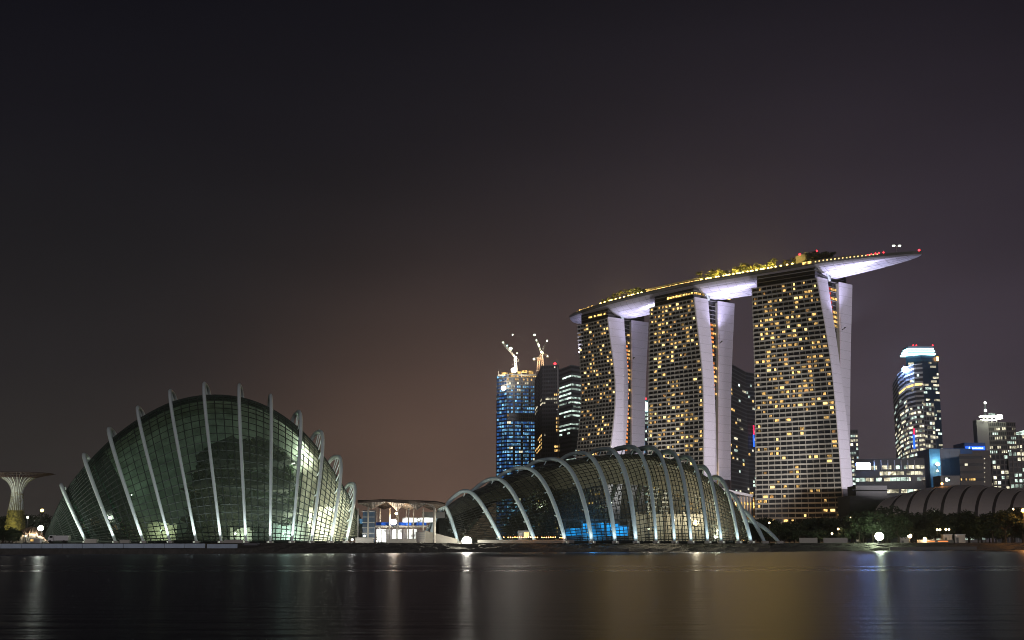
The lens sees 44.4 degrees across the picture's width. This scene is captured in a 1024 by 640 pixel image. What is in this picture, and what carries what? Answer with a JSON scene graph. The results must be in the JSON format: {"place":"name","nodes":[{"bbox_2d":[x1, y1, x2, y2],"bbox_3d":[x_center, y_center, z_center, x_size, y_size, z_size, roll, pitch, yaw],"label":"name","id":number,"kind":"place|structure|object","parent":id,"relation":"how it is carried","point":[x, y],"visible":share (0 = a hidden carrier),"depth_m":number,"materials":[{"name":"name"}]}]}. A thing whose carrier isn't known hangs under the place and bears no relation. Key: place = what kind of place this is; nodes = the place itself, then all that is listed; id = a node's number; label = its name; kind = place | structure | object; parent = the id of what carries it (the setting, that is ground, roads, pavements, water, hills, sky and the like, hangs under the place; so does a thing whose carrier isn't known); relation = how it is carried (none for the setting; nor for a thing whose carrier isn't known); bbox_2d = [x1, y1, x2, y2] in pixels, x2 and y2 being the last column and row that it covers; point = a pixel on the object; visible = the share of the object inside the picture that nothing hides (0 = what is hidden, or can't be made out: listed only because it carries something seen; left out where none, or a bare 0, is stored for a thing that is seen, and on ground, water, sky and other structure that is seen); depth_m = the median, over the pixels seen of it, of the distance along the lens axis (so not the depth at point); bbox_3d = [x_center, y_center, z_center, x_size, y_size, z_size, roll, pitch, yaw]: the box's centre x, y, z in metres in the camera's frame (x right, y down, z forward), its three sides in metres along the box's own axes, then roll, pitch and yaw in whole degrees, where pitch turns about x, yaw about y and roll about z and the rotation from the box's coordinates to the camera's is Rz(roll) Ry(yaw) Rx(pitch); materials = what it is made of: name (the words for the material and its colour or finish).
{"place":"outdoors","nodes":[
{"label":"outdoors","id":0,"kind":"place"},
{"bbox_2d":[0,471,54,530],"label":"supertree","id":1,"kind":"object","parent":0,"point":[15,517],"visible":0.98,"depth_m":689.97,"materials":[{"name":"metal"}]},
{"bbox_2d":[47,535,70,542],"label":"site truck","id":2,"kind":"object","parent":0,"point":[55,538],"visible":0.93,"depth_m":388.20,"materials":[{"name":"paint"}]},
{"bbox_2d":[0,542,1021,542],"bbox_3d":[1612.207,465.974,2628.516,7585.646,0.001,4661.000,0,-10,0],"label":"ground","id":3,"kind":"structure","parent":0,"point":[857,542],"depth_m":1055.61,"materials":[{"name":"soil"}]},
{"bbox_2d":[0,526,11,542],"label":"broadleaf tree","id":4,"kind":"object","parent":3,"relation":"on","point":[1,533],"visible":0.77,"depth_m":422.55,"materials":[{"name":"green plant"}]},
{"bbox_2d":[4,527,21,542],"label":"broadleaf tree","id":5,"kind":"object","parent":3,"relation":"on","point":[11,535],"visible":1,"depth_m":417.35,"materials":[{"name":"green plant"}]},
{"bbox_2d":[13,526,48,542],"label":"earth mound","id":6,"kind":"object","parent":3,"relation":"on","point":[32,532],"visible":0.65,"depth_m":447.62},
{"bbox_2d":[24,514,40,527],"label":"broadleaf tree","id":7,"kind":"object","parent":3,"relation":"on","point":[36,519],"visible":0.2,"depth_m":822.13,"materials":[{"name":"green plant"}]},
{"bbox_2d":[34,514,63,534],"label":"broadleaf tree","id":8,"kind":"object","parent":3,"relation":"on","point":[45,520],"visible":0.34,"depth_m":809.69,"materials":[{"name":"green plant"}]},
{"bbox_2d":[147,522,176,540],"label":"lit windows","id":9,"kind":"structure","parent":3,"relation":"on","point":[170,528],"depth_m":445.72,"materials":[{"name":"glass"}]},
{"bbox_2d":[45,382,362,542],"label":"glass conservatory","id":10,"kind":"object","parent":3,"relation":"on","point":[151,455],"visible":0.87,"depth_m":458.89,"materials":[{"name":"glass"}]},
{"bbox_2d":[230,527,251,540],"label":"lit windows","id":11,"kind":"structure","parent":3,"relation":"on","point":[242,534],"depth_m":437.65,"materials":[{"name":"glass"}]},
{"bbox_2d":[180,435,304,540],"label":"planted mountain","id":12,"kind":"structure","parent":3,"relation":"on","point":[223,460],"depth_m":453.69,"materials":[{"name":"plant"}]},
{"bbox_2d":[273,523,303,539],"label":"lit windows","id":13,"kind":"structure","parent":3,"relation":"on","point":[288,531],"depth_m":443.75,"materials":[{"name":"glass"}]},
{"bbox_2d":[308,507,337,540],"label":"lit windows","id":14,"kind":"structure","parent":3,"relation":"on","point":[319,519],"depth_m":460.03,"materials":[{"name":"glass"}]},
{"bbox_2d":[355,499,444,542],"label":"entrance pavilion","id":15,"kind":"structure","parent":3,"relation":"on","point":[369,522],"depth_m":458.65,"materials":[{"name":"concrete"}]},
{"bbox_2d":[425,531,456,542],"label":"wall","id":16,"kind":"structure","parent":3,"relation":"on","point":[439,538],"depth_m":453.44,"materials":[{"name":"concrete"}]},
{"bbox_2d":[499,515,522,539],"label":"broadleaf tree","id":17,"kind":"object","parent":3,"relation":"on","point":[511,533],"visible":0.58,"depth_m":475.37,"materials":[{"name":"green plant"}]},
{"bbox_2d":[496,370,536,539],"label":"construction tower","id":18,"kind":"structure","parent":3,"relation":"on","point":[515,423],"depth_m":1605.49,"materials":[{"name":"blue glass"}]},
{"bbox_2d":[502,334,518,371],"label":"tower crane","id":19,"kind":"object","parent":18,"relation":"on","point":[515,357],"visible":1,"depth_m":1619.79,"materials":[{"name":"metal"}]},
{"bbox_2d":[497,376,533,539],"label":"lit windows","id":20,"kind":"structure","parent":18,"relation":"in","point":[515,422],"depth_m":1604.12,"materials":[{"name":"glass"}]},
{"bbox_2d":[507,385,534,539],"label":"lit windows","id":21,"kind":"structure","parent":18,"relation":"in","point":[524,433],"depth_m":1600.21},
{"bbox_2d":[518,531,528,539],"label":"site kiosk","id":22,"kind":"object","parent":3,"relation":"on","point":[524,534],"visible":0.71,"depth_m":453.27,"materials":[{"name":"concrete"}]},
{"bbox_2d":[511,511,539,530],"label":"broadleaf tree","id":23,"kind":"object","parent":3,"relation":"on","point":[518,516],"visible":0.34,"depth_m":476.89,"materials":[{"name":"green plant"}]},
{"bbox_2d":[478,537,573,542],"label":"site fence","id":24,"kind":"object","parent":3,"relation":"on","point":[522,541],"visible":1,"depth_m":444.35,"materials":[{"name":"concrete"}]},
{"bbox_2d":[516,498,561,539],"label":"broadleaf tree","id":25,"kind":"object","parent":3,"relation":"on","point":[538,519],"visible":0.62,"depth_m":474.18,"materials":[{"name":"green plant"}]},
{"bbox_2d":[530,485,583,539],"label":"broadleaf tree","id":26,"kind":"object","parent":3,"relation":"on","point":[568,495],"visible":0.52,"depth_m":476.64,"materials":[{"name":"green plant"}]},
{"bbox_2d":[554,495,587,527],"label":"broadleaf tree","id":27,"kind":"object","parent":3,"relation":"on","point":[570,502],"visible":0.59,"depth_m":474.20,"materials":[{"name":"green plant"}]},
{"bbox_2d":[560,496,603,527],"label":"broadleaf tree","id":28,"kind":"object","parent":3,"relation":"on","point":[591,515],"visible":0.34,"depth_m":477.32,"materials":[{"name":"green plant"}]},
{"bbox_2d":[575,506,609,530],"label":"broadleaf tree","id":29,"kind":"object","parent":3,"relation":"on","point":[600,514],"visible":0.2,"depth_m":478.81,"materials":[{"name":"green plant"}]},
{"bbox_2d":[424,444,783,543],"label":"glass conservatory","id":30,"kind":"object","parent":3,"relation":"on","point":[686,483],"visible":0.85,"depth_m":465.89,"materials":[{"name":"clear glass"}]},
{"bbox_2d":[562,519,632,540],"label":"display hall","id":31,"kind":"structure","parent":30,"relation":"in","point":[578,532],"depth_m":459.27,"materials":[{"name":"glass"}]},
{"bbox_2d":[574,309,648,536],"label":"hotel tower","id":32,"kind":"structure","parent":3,"relation":"on","point":[612,383],"depth_m":1047.23,"materials":[{"name":"black glass"}]},
{"bbox_2d":[584,322,608,494],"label":"lit windows","id":33,"kind":"structure","parent":32,"relation":"in","point":[597,322],"depth_m":1048.67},
{"bbox_2d":[636,512,703,540],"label":"service wall","id":34,"kind":"structure","parent":3,"relation":"on","point":[642,534],"depth_m":467.54,"materials":[{"name":"concrete"}]},
{"bbox_2d":[647,288,734,540],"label":"hotel tower","id":35,"kind":"structure","parent":3,"relation":"on","point":[690,380],"depth_m":962.83,"materials":[{"name":"black glass"}]},
{"bbox_2d":[649,300,701,513],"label":"lit windows","id":36,"kind":"structure","parent":35,"relation":"in","point":[659,362],"depth_m":965.85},
{"bbox_2d":[751,517,778,540],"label":"broadleaf tree","id":37,"kind":"object","parent":3,"relation":"on","point":[766,521],"visible":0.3,"depth_m":605.53,"materials":[{"name":"green plant"}]},
{"bbox_2d":[760,521,784,538],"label":"broadleaf tree","id":38,"kind":"object","parent":3,"relation":"on","point":[774,524],"visible":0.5,"depth_m":597.31,"materials":[{"name":"green plant"}]},
{"bbox_2d":[771,527,786,540],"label":"broadleaf tree","id":39,"kind":"object","parent":3,"relation":"on","point":[779,530],"visible":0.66,"depth_m":561.09,"materials":[{"name":"green plant"}]},
{"bbox_2d":[776,521,791,540],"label":"broadleaf tree","id":40,"kind":"object","parent":3,"relation":"on","point":[786,527],"visible":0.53,"depth_m":597.26,"materials":[{"name":"green plant"}]},
{"bbox_2d":[785,521,808,542],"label":"broadleaf tree","id":41,"kind":"object","parent":3,"relation":"on","point":[796,526],"visible":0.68,"depth_m":598.39,"materials":[{"name":"green plant"}]},
{"bbox_2d":[788,530,806,540],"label":"broadleaf tree","id":42,"kind":"object","parent":3,"relation":"on","point":[795,534],"visible":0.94,"depth_m":550.37,"materials":[{"name":"green plant"}]},
{"bbox_2d":[801,517,827,537],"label":"broadleaf tree","id":43,"kind":"object","parent":3,"relation":"on","point":[809,523],"visible":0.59,"depth_m":639.63,"materials":[{"name":"green plant"}]},
{"bbox_2d":[812,529,830,542],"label":"broadleaf tree","id":44,"kind":"object","parent":3,"relation":"on","point":[821,534],"visible":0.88,"depth_m":545.11,"materials":[{"name":"green plant"}]},
{"bbox_2d":[799,538,847,542],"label":"shore wall","id":45,"kind":"structure","parent":3,"relation":"on","point":[825,540],"depth_m":504.12,"materials":[{"name":"concrete"}]},
{"bbox_2d":[811,515,838,538],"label":"broadleaf tree","id":46,"kind":"object","parent":3,"relation":"on","point":[828,518],"visible":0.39,"depth_m":632.03,"materials":[{"name":"green plant"}]},
{"bbox_2d":[820,519,845,536],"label":"broadleaf tree","id":47,"kind":"object","parent":3,"relation":"on","point":[832,524],"visible":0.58,"depth_m":596.88,"materials":[{"name":"green plant"}]},
{"bbox_2d":[832,515,853,536],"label":"broadleaf tree","id":48,"kind":"object","parent":3,"relation":"on","point":[834,520],"visible":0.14,"depth_m":624.45,"materials":[{"name":"green plant"}]},
{"bbox_2d":[836,527,853,538],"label":"broadleaf tree","id":49,"kind":"object","parent":3,"relation":"on","point":[846,534],"visible":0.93,"depth_m":537.66,"materials":[{"name":"green plant"}]},
{"bbox_2d":[846,516,868,542],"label":"broadleaf tree","id":50,"kind":"object","parent":3,"relation":"on","point":[855,526],"visible":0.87,"depth_m":539.50,"materials":[{"name":"green plant"}]},
{"bbox_2d":[846,513,872,542],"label":"broadleaf tree","id":51,"kind":"object","parent":3,"relation":"on","point":[862,536],"visible":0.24,"depth_m":551.10,"materials":[{"name":"green plant"}]},
{"bbox_2d":[859,511,883,542],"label":"broadleaf tree","id":52,"kind":"object","parent":3,"relation":"on","point":[873,526],"visible":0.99,"depth_m":536.47,"materials":[{"name":"green plant"}]},
{"bbox_2d":[863,505,899,542],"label":"broadleaf tree","id":53,"kind":"object","parent":3,"relation":"on","point":[886,509],"visible":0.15,"depth_m":620.13,"materials":[{"name":"green plant"}]},
{"bbox_2d":[872,513,898,542],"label":"broadleaf tree","id":54,"kind":"object","parent":3,"relation":"on","point":[886,520],"visible":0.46,"depth_m":548.24,"materials":[{"name":"green plant"}]},
{"bbox_2d":[881,513,912,542],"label":"broadleaf tree","id":55,"kind":"object","parent":3,"relation":"on","point":[902,519],"visible":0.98,"depth_m":545.51,"materials":[{"name":"green plant"}]},
{"bbox_2d":[896,511,917,527],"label":"broadleaf tree","id":56,"kind":"object","parent":3,"relation":"on","point":[907,516],"visible":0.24,"depth_m":615.79,"materials":[{"name":"green plant"}]},
{"bbox_2d":[892,363,930,539],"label":"office tower","id":57,"kind":"structure","parent":3,"relation":"on","point":[908,392],"depth_m":1404.98,"materials":[{"name":"black glass"}]},
{"bbox_2d":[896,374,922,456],"bbox_3d":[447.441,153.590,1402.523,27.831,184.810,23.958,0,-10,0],"label":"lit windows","id":58,"kind":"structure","parent":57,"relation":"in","point":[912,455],"depth_m":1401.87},
{"bbox_2d":[896,380,924,457],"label":"lit windows","id":59,"kind":"structure","parent":57,"relation":"in","point":[922,435],"depth_m":1400.16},
{"bbox_2d":[898,512,927,537],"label":"broadleaf tree","id":60,"kind":"object","parent":3,"relation":"on","point":[917,517],"visible":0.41,"depth_m":617.39,"materials":[{"name":"green plant"}]},
{"bbox_2d":[911,528,926,542],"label":"broadleaf tree","id":61,"kind":"object","parent":3,"relation":"on","point":[918,533],"visible":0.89,"depth_m":588.45,"materials":[{"name":"green plant"}]},
{"bbox_2d":[917,510,939,539],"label":"broadleaf tree","id":62,"kind":"object","parent":3,"relation":"on","point":[931,515],"visible":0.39,"depth_m":618.25,"materials":[{"name":"green plant"}]},
{"bbox_2d":[917,526,939,539],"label":"broadleaf tree","id":63,"kind":"object","parent":3,"relation":"on","point":[928,537],"visible":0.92,"depth_m":590.67,"materials":[{"name":"green plant"}]},
{"bbox_2d":[923,402,940,539],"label":"office wing","id":64,"kind":"structure","parent":3,"relation":"on","point":[929,425],"depth_m":1400.65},
{"bbox_2d":[917,540,953,542],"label":"lit low wall","id":65,"kind":"structure","parent":3,"relation":"on","point":[936,541],"depth_m":568.20,"materials":[{"name":"concrete"}]},
{"bbox_2d":[924,517,950,539],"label":"broadleaf tree","id":66,"kind":"object","parent":3,"relation":"on","point":[935,532],"visible":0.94,"depth_m":588.50,"materials":[{"name":"green plant"}]},
{"bbox_2d":[931,516,956,534],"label":"broadleaf tree","id":67,"kind":"object","parent":3,"relation":"on","point":[952,519],"visible":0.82,"depth_m":589.33,"materials":[{"name":"green plant"}]},
{"bbox_2d":[867,483,1023,537],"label":"arched hall","id":68,"kind":"structure","parent":3,"relation":"on","point":[951,499],"depth_m":691.27,"materials":[{"name":"metal"}]},
{"bbox_2d":[940,534,951,539],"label":"site hut","id":69,"kind":"object","parent":3,"relation":"on","point":[946,536],"visible":0.67,"depth_m":581.32,"materials":[{"name":"metal"}]},
{"bbox_2d":[938,509,971,535],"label":"broadleaf tree","id":70,"kind":"object","parent":3,"relation":"on","point":[959,515],"visible":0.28,"depth_m":612.53,"materials":[{"name":"green plant"}]},
{"bbox_2d":[952,534,965,542],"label":"site hut","id":71,"kind":"object","parent":3,"relation":"on","point":[958,538],"visible":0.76,"depth_m":583.23,"materials":[{"name":"metal"}]},
{"bbox_2d":[947,516,971,532],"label":"broadleaf tree","id":72,"kind":"object","parent":3,"relation":"on","point":[963,519],"visible":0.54,"depth_m":595.21,"materials":[{"name":"green plant"}]},
{"bbox_2d":[957,518,975,542],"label":"broadleaf tree","id":73,"kind":"object","parent":3,"relation":"on","point":[966,532],"visible":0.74,"depth_m":587.80,"materials":[{"name":"green plant"}]},
{"bbox_2d":[967,520,982,542],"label":"broadleaf tree","id":74,"kind":"object","parent":3,"relation":"on","point":[974,533],"visible":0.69,"depth_m":581.57,"materials":[{"name":"green plant"}]},
{"bbox_2d":[974,511,1009,542],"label":"broadleaf tree","id":75,"kind":"object","parent":3,"relation":"on","point":[984,528],"visible":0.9,"depth_m":569.61,"materials":[{"name":"green plant"}]},
{"bbox_2d":[991,454,1010,541],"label":"office wing","id":76,"kind":"structure","parent":3,"relation":"on","point":[1000,471],"depth_m":1170.97,"materials":[{"name":"glass"}]},
{"bbox_2d":[981,511,1023,542],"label":"broadleaf tree","id":77,"kind":"object","parent":3,"relation":"on","point":[1013,519],"visible":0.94,"depth_m":566.65,"materials":[{"name":"green plant"}]},
{"bbox_2d":[1003,525,1021,542],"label":"broadleaf tree","id":78,"kind":"object","parent":3,"relation":"on","point":[1016,534],"visible":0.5,"depth_m":583.43,"materials":[{"name":"green plant"}]},
{"bbox_2d":[1008,451,1023,541],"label":"office wing","id":79,"kind":"structure","parent":3,"relation":"on","point":[1016,467],"depth_m":1165.87,"materials":[{"name":"concrete"}]},
{"bbox_2d":[1008,508,1023,542],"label":"broadleaf tree","id":80,"kind":"object","parent":3,"relation":"on","point":[1018,527],"visible":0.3,"depth_m":574.07,"materials":[{"name":"green plant"}]},
{"bbox_2d":[0,550,1023,639],"bbox_3d":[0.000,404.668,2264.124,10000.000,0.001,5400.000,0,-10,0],"label":"water","id":81,"kind":"structure","parent":0,"point":[903,595],"depth_m":81.99,"materials":[{"name":"liquid"}]},
{"bbox_2d":[890,547,976,550],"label":"jetty","id":82,"kind":"object","parent":81,"relation":"in","point":[933,548],"visible":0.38,"depth_m":527.11,"materials":[{"name":"concrete"}]},
{"bbox_2d":[0,543,1023,554],"bbox_3d":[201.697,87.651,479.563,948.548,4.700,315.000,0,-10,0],"label":"bank","id":83,"kind":"structure","parent":0,"point":[419,547],"depth_m":435.36,"materials":[{"name":"concrete"}]},
{"bbox_2d":[0,544,205,547],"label":"site hoarding","id":84,"kind":"object","parent":83,"relation":"on","point":[102,546],"visible":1,"depth_m":368.61,"materials":[{"name":"metal"}]},
{"bbox_2d":[207,544,237,547],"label":"site hoarding","id":85,"kind":"object","parent":83,"relation":"on","point":[222,545],"visible":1,"depth_m":386.19,"materials":[{"name":"metal"}]},
{"bbox_2d":[534,363,559,539],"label":"office tower","id":86,"kind":"structure","parent":0,"point":[546,395],"depth_m":1499.74,"materials":[{"name":"black glass"}]},
{"bbox_2d":[559,365,580,539],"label":"office tower","id":87,"kind":"structure","parent":0,"point":[569,395],"depth_m":1511.12,"materials":[{"name":"black glass"}]},
{"bbox_2d":[644,398,647,513],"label":"office tower","id":88,"kind":"structure","parent":0,"point":[646,428],"depth_m":1447.02,"materials":[{"name":"glass"}]},
{"bbox_2d":[731,365,755,541],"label":"office tower","id":89,"kind":"structure","parent":0,"point":[743,464],"depth_m":1297.32,"materials":[{"name":"black glass"}]},
{"bbox_2d":[751,267,856,542],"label":"hotel tower","id":90,"kind":"structure","parent":0,"point":[802,319],"depth_m":883.21,"materials":[{"name":"black glass"}]},
{"bbox_2d":[722,488,755,533],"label":"glass podium","id":91,"kind":"object","parent":90,"relation":"attached to","point":[748,501],"visible":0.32,"depth_m":899.83,"materials":[{"name":"glass"}]},
{"bbox_2d":[569,249,921,323],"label":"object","id":92,"kind":"structure","parent":90,"relation":"on","point":[716,288],"depth_m":945.51,"materials":[{"name":"metal"}]},
{"bbox_2d":[645,278,703,291],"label":"roof restaurant","id":93,"kind":"structure","parent":92,"relation":"on","point":[673,284],"depth_m":992.81,"materials":[{"name":"gold metal"}]},
{"bbox_2d":[755,282,836,521],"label":"lit windows","id":94,"kind":"structure","parent":90,"relation":"in","point":[806,296],"depth_m":887.50,"materials":[{"name":"glass"}]},
{"bbox_2d":[795,250,816,262],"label":"lift house","id":95,"kind":"structure","parent":0,"point":[800,258],"depth_m":919.68,"materials":[{"name":"concrete"}]},
{"bbox_2d":[850,429,858,541],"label":"office tower","id":96,"kind":"structure","parent":0,"point":[854,449],"depth_m":1193.70,"materials":[{"name":"grey glass"}]},
{"bbox_2d":[837,486,891,537],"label":"building","id":97,"kind":"structure","parent":0,"point":[859,499],"depth_m":798.14,"materials":[{"name":"concrete"}]},
{"bbox_2d":[855,458,925,541],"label":"office block","id":98,"kind":"structure","parent":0,"point":[897,476],"depth_m":1082.35,"materials":[{"name":"black glass"}]},
{"bbox_2d":[900,345,942,447],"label":"office tower","id":99,"kind":"structure","parent":0,"point":[926,357],"depth_m":1502.03,"materials":[{"name":"grey glass"}]},
{"bbox_2d":[917,448,971,487],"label":"blue block","id":100,"kind":"structure","parent":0,"point":[947,459],"depth_m":1154.10,"materials":[{"name":"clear glass"}]},
{"bbox_2d":[933,476,959,486],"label":"annex","id":101,"kind":"object","parent":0,"point":[946,480],"visible":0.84,"depth_m":1116.35,"materials":[{"name":"concrete"}]},
{"bbox_2d":[953,443,991,486],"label":"sign building","id":102,"kind":"structure","parent":0,"point":[978,448],"depth_m":1176.03,"materials":[{"name":"concrete"}]},
{"bbox_2d":[959,454,987,541],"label":"office block","id":103,"kind":"structure","parent":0,"point":[971,469],"depth_m":1121.38,"materials":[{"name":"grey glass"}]},
{"bbox_2d":[973,402,1016,541],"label":"office tower","id":104,"kind":"structure","parent":0,"point":[997,438],"depth_m":1195.58,"materials":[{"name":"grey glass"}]},
{"bbox_2d":[1016,430,1023,450],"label":"office tower","id":105,"kind":"structure","parent":0,"point":[1020,440],"depth_m":1246.55,"materials":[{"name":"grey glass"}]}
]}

